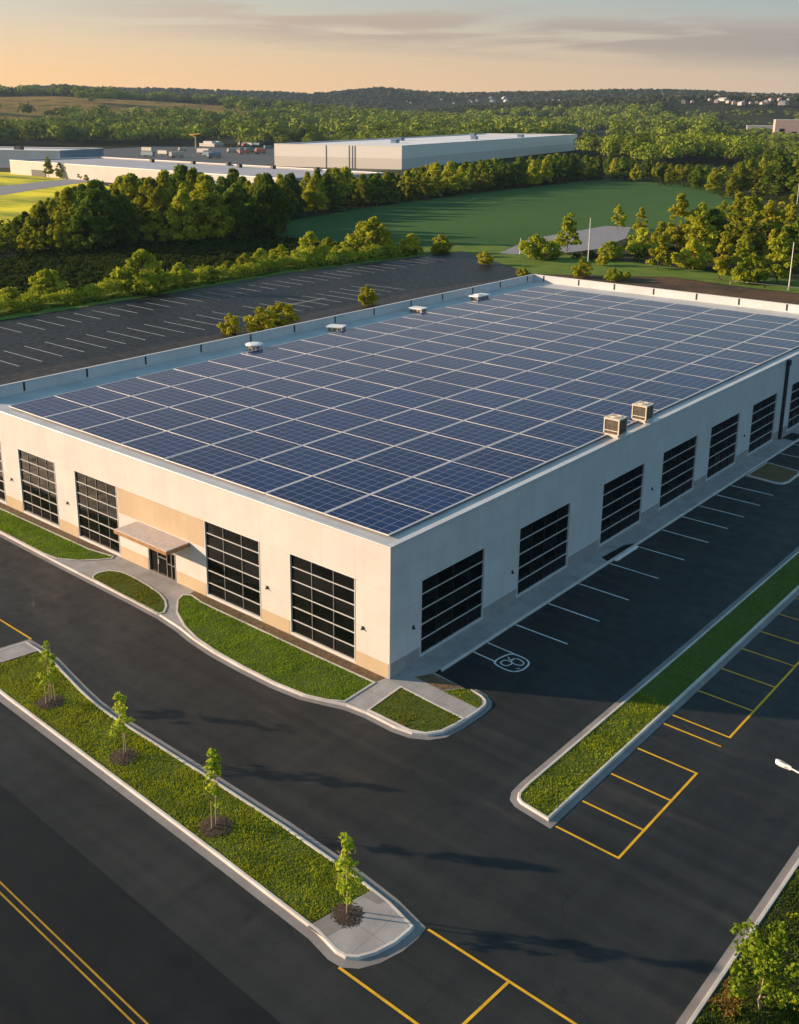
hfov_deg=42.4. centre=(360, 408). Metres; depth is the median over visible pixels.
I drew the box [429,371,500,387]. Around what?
solar panel
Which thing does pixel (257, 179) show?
broadleaf tree
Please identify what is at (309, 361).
solar panel
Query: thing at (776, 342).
solar panel
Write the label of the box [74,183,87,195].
broadleaf tree
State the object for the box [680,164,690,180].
broadleaf tree
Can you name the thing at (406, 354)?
solar panel
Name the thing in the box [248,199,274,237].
broadleaf tree
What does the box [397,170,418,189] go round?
broadleaf tree
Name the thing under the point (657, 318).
solar panel
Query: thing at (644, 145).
forest
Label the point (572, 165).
broadleaf tree
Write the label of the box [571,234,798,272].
undergrowth
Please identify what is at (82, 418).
solar panel
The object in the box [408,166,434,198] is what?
broadleaf tree
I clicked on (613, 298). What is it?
solar panel
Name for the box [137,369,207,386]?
solar panel
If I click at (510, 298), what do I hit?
solar panel
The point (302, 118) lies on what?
forest
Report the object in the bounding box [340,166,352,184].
broadleaf tree
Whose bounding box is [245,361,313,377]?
solar panel
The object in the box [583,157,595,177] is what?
broadleaf tree
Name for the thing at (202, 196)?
broadleaf tree
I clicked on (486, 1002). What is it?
yellow road marking
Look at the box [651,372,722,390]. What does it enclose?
solar panel
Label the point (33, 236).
broadleaf tree
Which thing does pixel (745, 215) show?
broadleaf tree
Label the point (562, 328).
solar panel
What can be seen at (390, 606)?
commercial building
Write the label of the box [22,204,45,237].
broadleaf tree
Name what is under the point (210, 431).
solar panel
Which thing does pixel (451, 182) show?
broadleaf tree
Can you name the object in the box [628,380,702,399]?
solar panel
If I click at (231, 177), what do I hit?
broadleaf tree
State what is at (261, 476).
solar panel
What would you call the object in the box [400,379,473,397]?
solar panel
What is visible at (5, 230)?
broadleaf tree
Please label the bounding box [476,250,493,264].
shrub
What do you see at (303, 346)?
solar panel
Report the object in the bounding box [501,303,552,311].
solar panel
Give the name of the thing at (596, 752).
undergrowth
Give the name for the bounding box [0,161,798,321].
woodland ground
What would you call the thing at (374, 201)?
undergrowth
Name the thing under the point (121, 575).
grass
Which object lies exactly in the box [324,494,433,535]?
solar panel
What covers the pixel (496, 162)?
broadleaf tree
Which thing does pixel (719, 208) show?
broadleaf tree
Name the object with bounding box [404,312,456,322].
solar panel
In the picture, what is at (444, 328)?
solar panel
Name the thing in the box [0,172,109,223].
golf ground
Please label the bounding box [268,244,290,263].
shrub
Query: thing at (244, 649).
grass
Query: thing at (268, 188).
broadleaf tree
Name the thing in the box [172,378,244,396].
solar panel
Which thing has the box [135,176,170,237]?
broadleaf tree
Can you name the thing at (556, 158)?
broadleaf tree
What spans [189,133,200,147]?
loading crane
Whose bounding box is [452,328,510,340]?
solar panel
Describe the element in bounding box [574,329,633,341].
solar panel
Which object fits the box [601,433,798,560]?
pavement patch
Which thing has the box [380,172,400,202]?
broadleaf tree
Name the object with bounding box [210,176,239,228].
broadleaf tree
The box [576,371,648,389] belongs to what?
solar panel
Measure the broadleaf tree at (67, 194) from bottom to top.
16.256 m
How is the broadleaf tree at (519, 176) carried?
on the woodland ground at (629, 256)
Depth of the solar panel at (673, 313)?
133.32 m
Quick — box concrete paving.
[1,426,798,727]
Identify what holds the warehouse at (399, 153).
on the terrain at (39, 104)
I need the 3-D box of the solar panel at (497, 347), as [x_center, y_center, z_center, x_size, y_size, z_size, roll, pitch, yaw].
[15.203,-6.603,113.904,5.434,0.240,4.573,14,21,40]
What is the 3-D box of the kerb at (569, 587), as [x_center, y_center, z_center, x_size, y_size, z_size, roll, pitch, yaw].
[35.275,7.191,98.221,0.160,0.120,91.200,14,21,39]
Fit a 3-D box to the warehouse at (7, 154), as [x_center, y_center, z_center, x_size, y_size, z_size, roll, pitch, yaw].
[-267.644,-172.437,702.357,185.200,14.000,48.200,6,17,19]
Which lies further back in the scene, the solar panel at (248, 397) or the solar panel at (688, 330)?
the solar panel at (688, 330)
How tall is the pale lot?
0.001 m
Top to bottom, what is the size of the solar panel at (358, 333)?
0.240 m
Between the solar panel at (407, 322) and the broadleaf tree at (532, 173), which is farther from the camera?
the broadleaf tree at (532, 173)
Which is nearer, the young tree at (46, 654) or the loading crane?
the young tree at (46, 654)
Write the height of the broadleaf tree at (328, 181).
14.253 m
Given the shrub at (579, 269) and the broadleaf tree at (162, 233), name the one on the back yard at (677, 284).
the shrub at (579, 269)
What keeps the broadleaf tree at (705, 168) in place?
on the woodland ground at (629, 256)
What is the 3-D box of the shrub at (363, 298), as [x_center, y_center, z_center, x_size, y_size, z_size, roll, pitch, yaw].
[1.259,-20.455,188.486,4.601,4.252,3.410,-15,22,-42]
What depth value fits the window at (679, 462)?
92.92 m
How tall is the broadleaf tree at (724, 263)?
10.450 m
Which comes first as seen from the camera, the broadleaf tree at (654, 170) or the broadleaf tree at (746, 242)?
the broadleaf tree at (746, 242)
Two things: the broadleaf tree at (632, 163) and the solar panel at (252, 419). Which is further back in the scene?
the broadleaf tree at (632, 163)
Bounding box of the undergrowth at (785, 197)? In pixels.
[604,163,798,205]
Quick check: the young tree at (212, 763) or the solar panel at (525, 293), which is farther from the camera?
the solar panel at (525, 293)
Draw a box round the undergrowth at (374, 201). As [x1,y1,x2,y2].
[290,174,612,219]
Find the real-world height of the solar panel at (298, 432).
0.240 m
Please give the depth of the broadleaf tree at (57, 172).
554.77 m
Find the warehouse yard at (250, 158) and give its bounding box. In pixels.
[103,147,384,171]
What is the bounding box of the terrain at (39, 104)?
[0,91,798,166]
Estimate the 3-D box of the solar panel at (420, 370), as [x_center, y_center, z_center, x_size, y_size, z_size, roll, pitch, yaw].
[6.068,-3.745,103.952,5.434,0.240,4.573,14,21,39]
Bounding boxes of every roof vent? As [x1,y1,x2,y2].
[245,342,262,350]
[326,324,346,331]
[408,306,427,312]
[469,293,489,299]
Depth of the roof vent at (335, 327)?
123.31 m
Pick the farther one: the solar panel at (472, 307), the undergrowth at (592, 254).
the undergrowth at (592, 254)
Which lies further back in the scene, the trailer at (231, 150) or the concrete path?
the trailer at (231, 150)
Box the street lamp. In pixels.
[775,759,798,772]
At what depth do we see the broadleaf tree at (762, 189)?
419.75 m
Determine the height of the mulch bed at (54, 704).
0.090 m
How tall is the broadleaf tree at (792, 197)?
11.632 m
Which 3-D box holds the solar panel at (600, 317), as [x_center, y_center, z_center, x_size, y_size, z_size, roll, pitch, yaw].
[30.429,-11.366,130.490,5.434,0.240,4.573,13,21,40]
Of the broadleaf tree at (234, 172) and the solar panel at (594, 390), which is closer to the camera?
the solar panel at (594, 390)
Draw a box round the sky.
[0,0,798,94]
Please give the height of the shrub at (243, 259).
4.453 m
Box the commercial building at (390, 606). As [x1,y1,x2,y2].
[0,274,798,678]
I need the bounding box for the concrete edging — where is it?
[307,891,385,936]
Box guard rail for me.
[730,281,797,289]
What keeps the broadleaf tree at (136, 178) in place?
on the woodland ground at (629, 256)
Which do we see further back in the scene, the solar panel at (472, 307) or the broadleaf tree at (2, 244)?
the broadleaf tree at (2, 244)
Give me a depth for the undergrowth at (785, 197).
482.46 m
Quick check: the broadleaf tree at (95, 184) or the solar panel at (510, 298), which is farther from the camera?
the broadleaf tree at (95, 184)
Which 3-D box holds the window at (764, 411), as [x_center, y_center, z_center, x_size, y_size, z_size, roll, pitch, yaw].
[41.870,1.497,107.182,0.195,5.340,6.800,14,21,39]
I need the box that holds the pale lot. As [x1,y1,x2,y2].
[499,226,630,253]
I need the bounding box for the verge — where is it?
[0,244,798,319]
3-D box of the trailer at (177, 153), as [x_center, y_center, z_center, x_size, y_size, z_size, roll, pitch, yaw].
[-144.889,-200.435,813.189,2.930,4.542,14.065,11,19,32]
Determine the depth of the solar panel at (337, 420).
87.20 m
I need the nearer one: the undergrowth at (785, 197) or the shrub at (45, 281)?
the shrub at (45, 281)
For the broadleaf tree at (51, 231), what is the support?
on the woodland ground at (629, 256)
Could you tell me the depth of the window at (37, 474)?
88.57 m
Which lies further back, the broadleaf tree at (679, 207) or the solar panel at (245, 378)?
the broadleaf tree at (679, 207)
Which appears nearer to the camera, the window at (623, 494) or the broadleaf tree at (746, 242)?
the window at (623, 494)
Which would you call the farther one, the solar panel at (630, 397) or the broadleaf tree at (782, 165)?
the broadleaf tree at (782, 165)
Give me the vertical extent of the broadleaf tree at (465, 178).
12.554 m
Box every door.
[31,169,45,176]
[148,548,176,581]
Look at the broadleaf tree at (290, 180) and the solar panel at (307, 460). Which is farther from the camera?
the broadleaf tree at (290, 180)
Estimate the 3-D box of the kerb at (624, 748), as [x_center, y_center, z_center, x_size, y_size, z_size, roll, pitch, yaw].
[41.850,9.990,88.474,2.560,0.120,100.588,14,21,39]
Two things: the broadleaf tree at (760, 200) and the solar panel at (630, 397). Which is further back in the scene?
the broadleaf tree at (760, 200)
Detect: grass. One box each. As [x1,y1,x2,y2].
[0,510,110,559]
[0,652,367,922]
[94,571,164,612]
[178,595,368,699]
[194,592,377,678]
[372,688,460,730]
[446,688,480,705]
[522,691,668,815]
[640,553,798,703]
[756,464,797,480]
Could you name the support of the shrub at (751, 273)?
on the verge
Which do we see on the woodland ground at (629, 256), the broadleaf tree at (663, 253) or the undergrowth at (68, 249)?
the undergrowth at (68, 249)
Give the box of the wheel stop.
[614,545,637,560]
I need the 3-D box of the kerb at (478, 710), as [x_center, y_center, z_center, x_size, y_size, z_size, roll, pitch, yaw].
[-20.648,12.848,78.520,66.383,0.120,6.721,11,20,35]
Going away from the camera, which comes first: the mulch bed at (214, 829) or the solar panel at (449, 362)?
the mulch bed at (214, 829)
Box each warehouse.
[0,146,103,167]
[10,157,383,191]
[274,133,576,169]
[575,128,610,132]
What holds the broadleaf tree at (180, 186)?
on the woodland ground at (629, 256)
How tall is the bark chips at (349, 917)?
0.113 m
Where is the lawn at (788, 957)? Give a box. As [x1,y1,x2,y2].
[693,866,798,1023]
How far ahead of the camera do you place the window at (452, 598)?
68.28 m
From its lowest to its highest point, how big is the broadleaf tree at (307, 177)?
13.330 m
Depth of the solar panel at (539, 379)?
100.32 m
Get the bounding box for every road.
[0,179,87,194]
[0,784,280,1023]
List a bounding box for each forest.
[0,83,798,116]
[0,84,798,147]
[240,126,798,163]
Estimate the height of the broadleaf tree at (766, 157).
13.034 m
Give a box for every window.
[0,446,5,502]
[17,448,59,526]
[74,470,120,554]
[204,520,260,618]
[289,553,354,660]
[420,547,484,655]
[517,502,570,596]
[599,462,644,545]
[659,434,697,508]
[706,412,740,480]
[748,392,777,454]
[787,381,798,430]
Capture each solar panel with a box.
[9,396,87,417]
[43,407,124,430]
[54,386,129,406]
[80,418,164,444]
[89,396,167,417]
[98,377,170,395]
[121,431,210,458]
[127,407,208,430]
[133,387,207,406]
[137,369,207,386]
[165,445,258,475]
[168,419,253,444]
[171,397,249,418]
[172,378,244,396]
[174,361,241,377]
[209,353,274,368]
[209,369,279,386]
[210,387,285,406]
[211,408,293,431]
[212,432,301,459]
[213,460,310,493]
[241,346,304,360]
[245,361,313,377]
[248,378,321,396]
[250,397,330,418]
[255,419,341,445]
[260,446,354,475]
[266,476,369,513]
[272,340,333,353]
[278,354,343,369]
[283,370,353,386]
[289,388,363,407]
[295,408,377,431]
[302,334,360,346]
[303,432,392,459]
[308,347,371,361]
[314,461,411,493]
[315,362,382,377]
[322,378,395,397]
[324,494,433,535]
[328,328,386,339]
[333,398,411,419]
[337,340,398,353]
[343,420,428,445]
[345,354,410,369]
[355,322,410,333]
[355,370,425,387]
[355,446,450,476]
[365,334,425,346]
[366,388,443,408]
[371,477,474,514]
[375,347,439,361]
[381,317,435,327]
[381,409,462,432]
[386,362,454,378]
[391,328,448,339]
[396,433,484,460]
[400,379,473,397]
[402,341,464,353]
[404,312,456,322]
[414,398,493,420]
[414,461,512,495]
[415,355,481,370]
[416,323,471,333]
[425,307,477,316]
[426,334,486,346]
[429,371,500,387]
[432,421,518,446]
[437,317,492,327]
[440,348,504,361]
[445,389,521,409]
[448,303,498,311]
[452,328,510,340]
[452,447,546,477]
[456,363,524,379]
[461,312,514,322]
[464,409,548,432]
[465,341,527,354]
[466,298,516,306]
[474,380,548,398]
[475,323,531,334]
[482,307,533,316]
[482,355,548,370]
[488,294,535,302]
[488,434,578,462]
[490,335,550,347]
[495,317,550,328]
[496,399,575,420]
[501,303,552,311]
[502,371,573,388]
[505,290,552,297]
[509,348,572,362]
[512,329,570,340]
[516,312,570,322]
[519,298,568,306]
[519,421,606,447]
[523,286,568,293]
[525,389,601,409]
[528,363,597,379]
[531,341,594,354]
[533,323,590,334]
[535,307,588,317]
[538,294,587,302]
[551,410,633,432]
[552,355,619,370]
[552,380,626,399]
[554,303,605,312]
[554,335,614,347]
[555,318,610,328]
[556,290,603,297]
[572,299,622,307]
[573,313,626,322]
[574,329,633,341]
[576,348,639,362]
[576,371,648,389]
[578,399,658,422]
[588,294,636,302]
[591,308,642,317]
[594,323,651,334]
[597,342,659,355]
[601,363,668,379]
[604,390,681,410]
[608,303,659,312]
[612,318,668,328]
[616,335,677,348]
[622,356,689,371]
[626,299,675,307]
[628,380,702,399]
[630,313,684,323]
[637,329,694,341]
[642,349,707,363]
[647,308,699,317]
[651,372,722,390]
[654,324,711,335]
[661,342,724,355]
[663,303,714,312]
[670,318,726,329]
[671,364,741,380]
[681,336,741,348]
[688,313,742,323]
[691,356,759,372]
[697,330,756,341]
[703,308,756,317]
[711,349,775,363]
[713,324,771,335]
[727,342,791,356]
[729,319,786,329]
[743,313,798,323]
[745,336,798,349]
[759,330,798,340]
[774,324,798,332]
[789,320,798,325]
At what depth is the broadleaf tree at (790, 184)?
421.30 m
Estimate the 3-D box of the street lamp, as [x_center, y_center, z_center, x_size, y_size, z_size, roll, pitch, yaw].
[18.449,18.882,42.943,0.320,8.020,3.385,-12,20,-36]
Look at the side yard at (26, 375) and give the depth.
159.69 m
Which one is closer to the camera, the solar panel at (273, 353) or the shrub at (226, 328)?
the solar panel at (273, 353)
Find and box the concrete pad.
[319,890,408,953]
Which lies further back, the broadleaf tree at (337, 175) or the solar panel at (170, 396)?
the broadleaf tree at (337, 175)
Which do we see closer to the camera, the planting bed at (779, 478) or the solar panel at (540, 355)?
the planting bed at (779, 478)
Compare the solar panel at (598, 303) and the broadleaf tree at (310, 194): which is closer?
the solar panel at (598, 303)
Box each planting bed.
[0,502,116,555]
[94,571,164,612]
[190,591,383,681]
[371,688,461,731]
[416,674,462,689]
[444,688,480,707]
[749,463,797,482]
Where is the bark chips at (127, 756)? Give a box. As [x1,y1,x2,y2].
[108,746,139,764]
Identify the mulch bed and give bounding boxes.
[38,696,64,708]
[109,747,139,765]
[198,815,234,837]
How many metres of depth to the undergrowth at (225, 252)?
244.83 m
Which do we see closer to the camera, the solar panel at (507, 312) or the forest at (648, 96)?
the solar panel at (507, 312)
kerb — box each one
[0,508,113,560]
[0,532,486,735]
[0,641,414,959]
[92,570,166,614]
[176,594,375,701]
[367,686,464,732]
[441,438,798,671]
[517,551,798,820]
[687,859,798,1023]
[746,462,798,483]
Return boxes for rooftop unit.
[603,413,627,437]
[631,401,653,423]
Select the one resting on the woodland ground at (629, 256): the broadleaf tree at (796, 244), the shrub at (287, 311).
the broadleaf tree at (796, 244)
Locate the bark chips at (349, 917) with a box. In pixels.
[330,902,364,928]
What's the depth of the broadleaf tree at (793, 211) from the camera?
285.10 m
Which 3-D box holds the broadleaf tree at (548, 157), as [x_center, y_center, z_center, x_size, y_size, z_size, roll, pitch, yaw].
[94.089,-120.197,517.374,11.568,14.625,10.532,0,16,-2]
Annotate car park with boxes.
[0,251,530,375]
[0,441,798,1023]
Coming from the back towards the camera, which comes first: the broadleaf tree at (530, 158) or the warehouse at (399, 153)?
the warehouse at (399, 153)
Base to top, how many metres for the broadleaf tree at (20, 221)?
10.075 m
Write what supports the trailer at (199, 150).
on the warehouse yard at (250, 158)
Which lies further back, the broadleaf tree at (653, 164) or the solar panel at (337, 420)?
the broadleaf tree at (653, 164)
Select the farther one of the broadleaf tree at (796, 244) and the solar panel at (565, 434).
the broadleaf tree at (796, 244)
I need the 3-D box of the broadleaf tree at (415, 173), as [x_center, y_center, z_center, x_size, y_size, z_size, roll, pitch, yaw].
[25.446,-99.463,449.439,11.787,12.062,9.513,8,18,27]
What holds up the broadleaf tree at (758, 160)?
on the woodland ground at (629, 256)
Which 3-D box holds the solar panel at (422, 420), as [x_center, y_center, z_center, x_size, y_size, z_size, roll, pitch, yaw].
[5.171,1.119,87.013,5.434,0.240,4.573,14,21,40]
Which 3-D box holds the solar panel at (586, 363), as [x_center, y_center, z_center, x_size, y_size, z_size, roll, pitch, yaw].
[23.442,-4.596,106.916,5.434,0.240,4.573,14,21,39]
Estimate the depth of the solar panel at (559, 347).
113.54 m
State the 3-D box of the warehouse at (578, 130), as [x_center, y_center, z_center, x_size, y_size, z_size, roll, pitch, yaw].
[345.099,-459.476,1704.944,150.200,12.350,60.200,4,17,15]
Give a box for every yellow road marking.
[0,598,798,1023]
[0,881,148,1023]
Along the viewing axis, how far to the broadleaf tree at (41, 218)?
262.81 m
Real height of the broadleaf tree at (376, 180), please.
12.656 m
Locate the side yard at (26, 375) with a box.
[0,276,520,384]
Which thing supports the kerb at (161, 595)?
on the planting bed at (120, 586)
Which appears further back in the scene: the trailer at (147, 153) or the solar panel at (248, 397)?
the trailer at (147, 153)
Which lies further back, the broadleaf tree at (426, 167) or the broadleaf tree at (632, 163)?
the broadleaf tree at (632, 163)
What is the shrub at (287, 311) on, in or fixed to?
on the side yard at (26, 375)
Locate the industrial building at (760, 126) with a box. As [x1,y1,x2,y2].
[746,125,772,129]
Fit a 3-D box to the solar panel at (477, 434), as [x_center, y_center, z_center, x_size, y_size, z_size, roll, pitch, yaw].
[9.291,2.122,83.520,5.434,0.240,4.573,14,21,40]
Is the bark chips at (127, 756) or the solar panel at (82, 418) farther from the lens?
the solar panel at (82, 418)
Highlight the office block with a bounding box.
[773,119,798,135]
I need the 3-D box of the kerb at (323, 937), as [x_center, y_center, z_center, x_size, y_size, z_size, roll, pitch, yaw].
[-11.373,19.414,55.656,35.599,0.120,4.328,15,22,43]
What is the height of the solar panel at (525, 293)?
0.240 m
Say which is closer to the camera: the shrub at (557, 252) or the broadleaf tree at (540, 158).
the shrub at (557, 252)
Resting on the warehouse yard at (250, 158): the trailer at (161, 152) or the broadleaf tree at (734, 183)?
the trailer at (161, 152)
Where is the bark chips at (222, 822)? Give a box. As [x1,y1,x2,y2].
[198,814,233,836]
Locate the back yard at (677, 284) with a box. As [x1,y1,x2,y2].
[547,275,798,304]
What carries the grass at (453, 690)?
on the planting bed at (476, 699)
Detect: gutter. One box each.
[0,534,491,739]
[0,639,425,968]
[442,441,797,671]
[510,547,798,828]
[676,846,798,1023]
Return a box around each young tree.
[37,640,59,702]
[107,691,134,754]
[203,748,221,827]
[334,832,363,913]
[727,918,798,1009]
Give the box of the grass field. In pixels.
[268,179,734,246]
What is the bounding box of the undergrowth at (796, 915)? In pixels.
[727,912,798,1023]
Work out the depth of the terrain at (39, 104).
1867.64 m
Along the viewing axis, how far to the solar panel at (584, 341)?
116.98 m
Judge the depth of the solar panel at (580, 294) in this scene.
147.24 m
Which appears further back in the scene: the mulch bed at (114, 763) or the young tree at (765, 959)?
the mulch bed at (114, 763)
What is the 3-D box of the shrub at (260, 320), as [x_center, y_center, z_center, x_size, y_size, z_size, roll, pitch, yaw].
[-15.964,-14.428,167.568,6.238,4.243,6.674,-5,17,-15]
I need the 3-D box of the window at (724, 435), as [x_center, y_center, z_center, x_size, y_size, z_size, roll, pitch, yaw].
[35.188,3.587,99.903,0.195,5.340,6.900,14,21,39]
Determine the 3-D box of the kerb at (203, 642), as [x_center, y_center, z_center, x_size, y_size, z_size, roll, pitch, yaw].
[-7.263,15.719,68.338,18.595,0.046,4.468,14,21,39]
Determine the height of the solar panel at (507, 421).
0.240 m
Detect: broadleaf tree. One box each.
[0,223,23,251]
[0,225,13,241]
[0,236,7,247]
[7,210,28,238]
[9,216,25,238]
[16,216,45,254]
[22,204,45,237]
[24,204,55,249]
[37,200,44,206]
[42,157,53,176]
[43,200,52,214]
[45,198,63,239]
[46,210,69,251]
[48,186,85,239]
[53,191,59,212]
[54,162,63,177]
[55,189,62,208]
[59,195,76,209]
[65,206,103,250]
[72,187,126,249]
[73,179,120,237]
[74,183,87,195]
[109,176,129,209]
[111,187,140,228]
[111,194,139,246]
[118,174,146,231]
[122,172,143,197]
[127,199,141,233]
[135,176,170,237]
[140,210,169,243]
[143,186,171,236]
[155,177,177,188]
[156,169,177,210]
[165,188,200,240]
[170,164,187,186]
[177,183,189,198]
[181,173,236,239]
[181,180,194,193]
[186,167,199,189]
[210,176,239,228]
[216,182,254,220]
[226,173,246,201]
[227,168,239,181]
[237,176,249,198]
[241,174,259,203]
[241,180,251,199]
[247,172,291,235]
[247,173,283,228]
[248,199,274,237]
[275,173,283,183]
[275,191,296,233]
[277,179,299,211]
[281,172,307,216]
[299,171,310,198]
[301,173,329,211]
[313,169,321,179]
[316,172,340,211]
[328,167,353,204]
[332,181,344,209]
[337,170,357,200]
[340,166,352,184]
[351,173,372,205]
[367,172,391,204]
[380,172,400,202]
[390,171,402,192]
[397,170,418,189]
[399,169,418,200]
[402,172,413,193]
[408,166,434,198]
[412,167,430,190]
[421,165,428,176]
[426,163,432,176]
[426,177,441,197]
[428,162,444,184]
[428,173,445,193]
[439,163,460,193]
[441,161,461,178]
[452,166,471,190]
[457,160,468,184]
[462,172,477,190]
[466,162,477,184]
[472,161,494,190]
[476,159,499,187]
[488,158,505,183]
[495,161,510,185]
[510,156,528,184]
[516,156,529,179]
[525,160,541,185]
[526,156,537,179]
[536,155,543,167]
[536,159,553,184]
[542,154,555,182]
[550,161,558,182]
[552,154,563,177]
[554,153,566,173]
[554,212,581,253]
[558,164,573,181]
[562,153,568,161]
[565,153,578,177]
[566,160,577,179]
[577,155,599,179]
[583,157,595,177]
[595,155,604,177]
[603,156,612,172]
[607,158,618,174]
[611,157,630,180]
[611,205,626,228]
[629,159,636,177]
[629,164,642,181]
[632,207,647,230]
[641,160,652,179]
[645,221,671,269]
[651,160,656,174]
[651,162,661,176]
[656,162,669,179]
[662,193,691,251]
[664,163,676,182]
[674,164,684,182]
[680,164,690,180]
[682,201,721,242]
[687,164,706,189]
[688,211,718,255]
[690,215,711,256]
[703,165,711,181]
[704,168,723,191]
[707,207,731,245]
[713,231,734,279]
[715,200,733,221]
[715,205,726,231]
[717,166,724,177]
[718,166,730,180]
[720,195,781,254]
[724,173,741,198]
[725,162,753,192]
[726,191,750,240]
[731,235,747,265]
[735,196,753,222]
[738,234,756,268]
[739,158,763,192]
[743,229,752,252]
[746,159,760,182]
[747,197,765,224]
[751,178,769,197]
[754,156,761,167]
[758,154,769,166]
[758,200,785,237]
[759,157,768,173]
[761,229,782,263]
[761,232,798,282]
[762,155,797,196]
[771,149,785,160]
[776,216,798,264]
[777,201,790,226]
[782,194,798,221]
[783,148,793,162]
[784,159,798,183]
[784,205,797,234]
[785,169,798,193]
[785,234,798,255]
[793,185,798,195]
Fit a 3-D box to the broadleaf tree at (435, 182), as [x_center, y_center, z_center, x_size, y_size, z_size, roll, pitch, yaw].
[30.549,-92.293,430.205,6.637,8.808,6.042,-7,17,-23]
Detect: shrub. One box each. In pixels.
[0,287,22,307]
[27,268,68,299]
[109,249,173,294]
[169,262,196,284]
[199,266,220,279]
[217,313,241,334]
[222,261,237,274]
[236,253,256,269]
[243,307,280,331]
[249,248,272,261]
[267,302,300,326]
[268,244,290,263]
[291,231,331,259]
[317,237,337,252]
[329,241,358,253]
[345,216,394,254]
[358,285,379,306]
[399,233,423,253]
[429,234,453,252]
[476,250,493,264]
[516,266,528,275]
[518,234,552,259]
[548,239,563,258]
[571,259,593,277]
[595,252,608,264]
[597,241,624,259]
[603,267,622,281]
[622,271,630,279]
[625,227,659,253]
[670,239,714,269]
[708,977,747,1022]
[728,254,773,282]
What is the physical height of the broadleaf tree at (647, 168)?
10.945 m
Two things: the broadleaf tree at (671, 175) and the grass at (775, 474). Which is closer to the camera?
the grass at (775, 474)
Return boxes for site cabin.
[199,141,218,146]
[216,141,223,146]
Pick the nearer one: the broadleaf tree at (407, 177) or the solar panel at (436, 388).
the solar panel at (436, 388)
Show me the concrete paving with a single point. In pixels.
(171, 591)
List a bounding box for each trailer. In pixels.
[141,147,153,150]
[141,151,154,156]
[157,150,168,154]
[169,151,183,157]
[178,147,186,150]
[197,148,210,153]
[206,152,220,157]
[227,148,236,152]
[238,149,249,153]
[254,149,265,153]
[264,145,272,148]
[265,141,274,144]
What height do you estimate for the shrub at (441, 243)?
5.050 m
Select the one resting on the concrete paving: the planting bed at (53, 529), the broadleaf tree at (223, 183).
the planting bed at (53, 529)
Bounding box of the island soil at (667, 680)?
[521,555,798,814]
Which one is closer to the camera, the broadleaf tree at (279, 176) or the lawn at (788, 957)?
the lawn at (788, 957)
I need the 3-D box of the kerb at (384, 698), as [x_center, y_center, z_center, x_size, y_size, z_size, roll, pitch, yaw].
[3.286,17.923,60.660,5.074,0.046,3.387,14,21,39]
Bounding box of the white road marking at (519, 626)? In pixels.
[1,256,795,671]
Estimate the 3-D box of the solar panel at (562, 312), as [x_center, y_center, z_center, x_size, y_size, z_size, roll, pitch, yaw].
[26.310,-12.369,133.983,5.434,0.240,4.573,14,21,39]
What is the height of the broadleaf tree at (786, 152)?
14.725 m
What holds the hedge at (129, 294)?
on the verge
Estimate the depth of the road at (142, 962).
43.46 m
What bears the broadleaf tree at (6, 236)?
on the woodland ground at (629, 256)
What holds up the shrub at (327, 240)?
on the verge
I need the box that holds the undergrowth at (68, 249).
[0,218,276,254]
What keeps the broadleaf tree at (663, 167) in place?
on the woodland ground at (629, 256)
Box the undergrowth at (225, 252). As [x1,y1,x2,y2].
[0,235,339,294]
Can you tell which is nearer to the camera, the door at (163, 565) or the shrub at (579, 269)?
the door at (163, 565)
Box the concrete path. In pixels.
[0,643,37,661]
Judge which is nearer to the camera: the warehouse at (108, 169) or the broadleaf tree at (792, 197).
the broadleaf tree at (792, 197)
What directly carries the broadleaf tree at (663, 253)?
on the verge
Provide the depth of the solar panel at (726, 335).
120.11 m
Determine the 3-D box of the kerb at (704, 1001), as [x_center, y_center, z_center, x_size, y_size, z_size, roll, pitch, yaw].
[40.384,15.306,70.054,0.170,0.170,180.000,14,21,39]
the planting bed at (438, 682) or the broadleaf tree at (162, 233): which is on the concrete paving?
the planting bed at (438, 682)
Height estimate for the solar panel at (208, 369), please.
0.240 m
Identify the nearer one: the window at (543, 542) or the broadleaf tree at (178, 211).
the window at (543, 542)
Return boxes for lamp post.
[587,218,590,261]
[788,243,793,289]
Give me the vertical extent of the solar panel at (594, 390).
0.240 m
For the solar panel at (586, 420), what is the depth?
86.95 m
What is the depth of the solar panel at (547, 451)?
79.94 m
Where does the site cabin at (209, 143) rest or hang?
on the terrain at (39, 104)
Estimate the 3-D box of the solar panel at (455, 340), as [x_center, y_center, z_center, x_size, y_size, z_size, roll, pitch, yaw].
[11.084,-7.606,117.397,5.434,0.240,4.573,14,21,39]
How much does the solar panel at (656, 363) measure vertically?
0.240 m
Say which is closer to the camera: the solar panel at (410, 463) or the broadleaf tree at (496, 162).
the solar panel at (410, 463)
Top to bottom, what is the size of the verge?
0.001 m
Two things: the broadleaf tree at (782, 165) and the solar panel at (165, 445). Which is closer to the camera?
the solar panel at (165, 445)
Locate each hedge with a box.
[0,243,410,310]
[0,252,417,315]
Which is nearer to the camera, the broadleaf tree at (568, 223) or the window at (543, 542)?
the window at (543, 542)
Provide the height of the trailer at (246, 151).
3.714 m
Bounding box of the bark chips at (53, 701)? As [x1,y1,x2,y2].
[35,695,63,708]
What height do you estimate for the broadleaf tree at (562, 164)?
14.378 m

